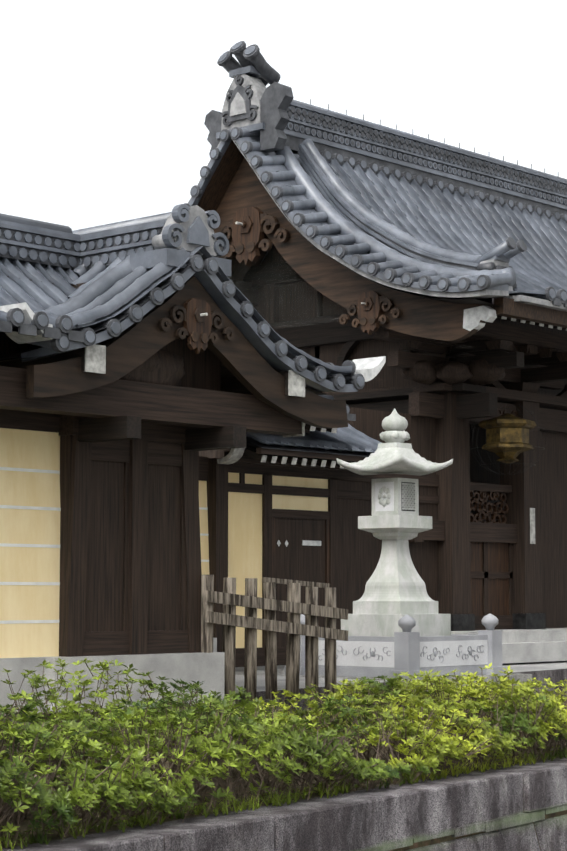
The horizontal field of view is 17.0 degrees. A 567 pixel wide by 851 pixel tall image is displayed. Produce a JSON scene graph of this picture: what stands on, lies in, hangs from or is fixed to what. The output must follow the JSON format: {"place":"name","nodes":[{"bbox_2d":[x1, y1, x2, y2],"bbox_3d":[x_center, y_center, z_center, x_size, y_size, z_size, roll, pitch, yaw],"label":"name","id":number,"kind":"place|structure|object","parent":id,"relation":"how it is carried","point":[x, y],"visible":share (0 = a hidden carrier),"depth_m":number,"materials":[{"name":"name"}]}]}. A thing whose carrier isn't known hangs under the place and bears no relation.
{"place":"outdoors","nodes":[
{"label":"outdoors","id":0,"kind":"place"},
{"bbox_2d":[0,661,566,848],"bbox_3d":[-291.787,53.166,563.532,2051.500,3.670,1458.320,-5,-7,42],"label":"ground","id":1,"kind":"structure","parent":0,"point":[555,671],"depth_m":17.29,"materials":[{"name":"soil"}]},
{"bbox_2d":[0,276,304,714],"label":"temple walls","id":2,"kind":"structure","parent":1,"relation":"on","point":[104,549],"depth_m":17.73,"materials":[{"name":"paint"}]},
{"bbox_2d":[0,276,347,428],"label":"roof gable","id":3,"kind":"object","parent":2,"relation":"attached to","point":[193,312],"visible":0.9,"depth_m":17.70,"materials":[{"name":"brown wood"}]},
{"bbox_2d":[0,204,385,420],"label":"tiled roof","id":4,"kind":"structure","parent":2,"relation":"on","point":[131,272],"depth_m":17.87,"materials":[{"name":"tile"}]},
{"bbox_2d":[0,658,400,850],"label":"hedge","id":5,"kind":"object","parent":1,"relation":"on","point":[39,792],"depth_m":12.92,"materials":[{"name":"green plant"}]},
{"bbox_2d":[201,575,347,701],"bbox_3d":[-0.111,2.183,19.580,0.230,1.264,2.528,-4,-6,35],"label":"wooden fence","id":6,"kind":"object","parent":1,"relation":"on","point":[251,623],"visible":0.88,"depth_m":19.50,"materials":[{"name":"brown wood"}]},
{"bbox_2d":[2,757,566,850],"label":"stone retaining wall","id":7,"kind":"structure","parent":1,"relation":"on","point":[518,807],"depth_m":14.25,"materials":[{"name":"stone"}]},
{"bbox_2d":[198,663,566,785],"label":"hedge","id":8,"kind":"object","parent":1,"relation":"on","point":[543,728],"depth_m":16.34,"materials":[{"name":"green plant"}]},
{"bbox_2d":[235,669,531,716],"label":"ground","id":9,"kind":"structure","parent":1,"relation":"on","point":[515,676],"depth_m":23.92,"materials":[{"name":"stone"}]},
{"bbox_2d":[284,409,506,678],"bbox_3d":[1.438,1.480,24.376,2.020,3.415,2.020,-5,-7,42],"label":"stone lantern","id":10,"kind":"object","parent":9,"relation":"on","point":[396,622],"visible":0.94,"depth_m":24.06,"materials":[{"name":"stone"}]},
{"bbox_2d":[451,628,566,663],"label":"stone steps","id":11,"kind":"structure","parent":1,"relation":"on","point":[532,645],"depth_m":28.33,"materials":[{"name":"stone"}]},
{"bbox_2d":[207,395,438,666],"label":"wing wall","id":12,"kind":"structure","parent":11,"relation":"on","point":[282,507],"depth_m":26.29,"materials":[{"name":"brown wood"}]},
{"bbox_2d":[198,139,566,630],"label":"timber gate","id":13,"kind":"object","parent":11,"relation":"on","point":[482,382],"visible":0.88,"depth_m":29.62,"materials":[{"name":"brown wood"}]},
{"bbox_2d":[184,41,566,311],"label":"gate roof","id":14,"kind":"structure","parent":13,"relation":"on","point":[392,207],"depth_m":30.21,"materials":[{"name":"tile"}]},
{"bbox_2d":[0,0,566,230],"label":"sky","id":15,"kind":"structure","parent":0,"point":[105,105],"materials":[{"name":"white"}]}
]}

